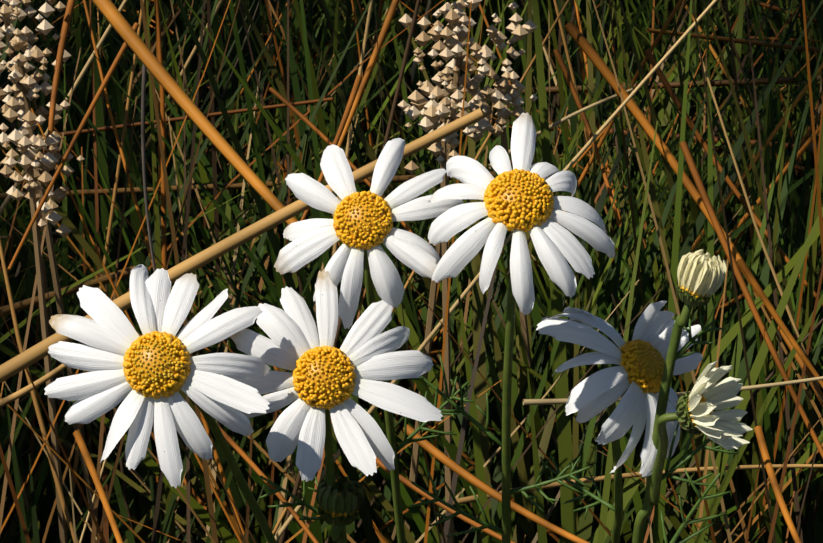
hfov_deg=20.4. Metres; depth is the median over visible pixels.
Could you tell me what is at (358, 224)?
daisy
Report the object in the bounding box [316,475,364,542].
bud
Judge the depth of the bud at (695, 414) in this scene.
0.42 m
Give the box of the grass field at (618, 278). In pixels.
[0,0,822,542]
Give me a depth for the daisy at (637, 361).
0.44 m
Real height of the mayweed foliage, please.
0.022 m
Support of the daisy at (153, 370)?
on the ground
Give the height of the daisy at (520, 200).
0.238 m
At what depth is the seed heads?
0.69 m
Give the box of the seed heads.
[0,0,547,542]
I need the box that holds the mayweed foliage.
[660,469,730,542]
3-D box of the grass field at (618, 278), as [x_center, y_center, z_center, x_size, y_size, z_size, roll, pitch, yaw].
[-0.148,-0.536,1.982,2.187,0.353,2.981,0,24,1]
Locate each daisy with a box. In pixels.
[44,264,276,542]
[220,269,442,542]
[274,138,474,542]
[407,113,614,542]
[536,301,702,542]
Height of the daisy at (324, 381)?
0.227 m
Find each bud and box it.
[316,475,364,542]
[632,249,743,542]
[649,360,752,505]
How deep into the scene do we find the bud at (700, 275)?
0.43 m

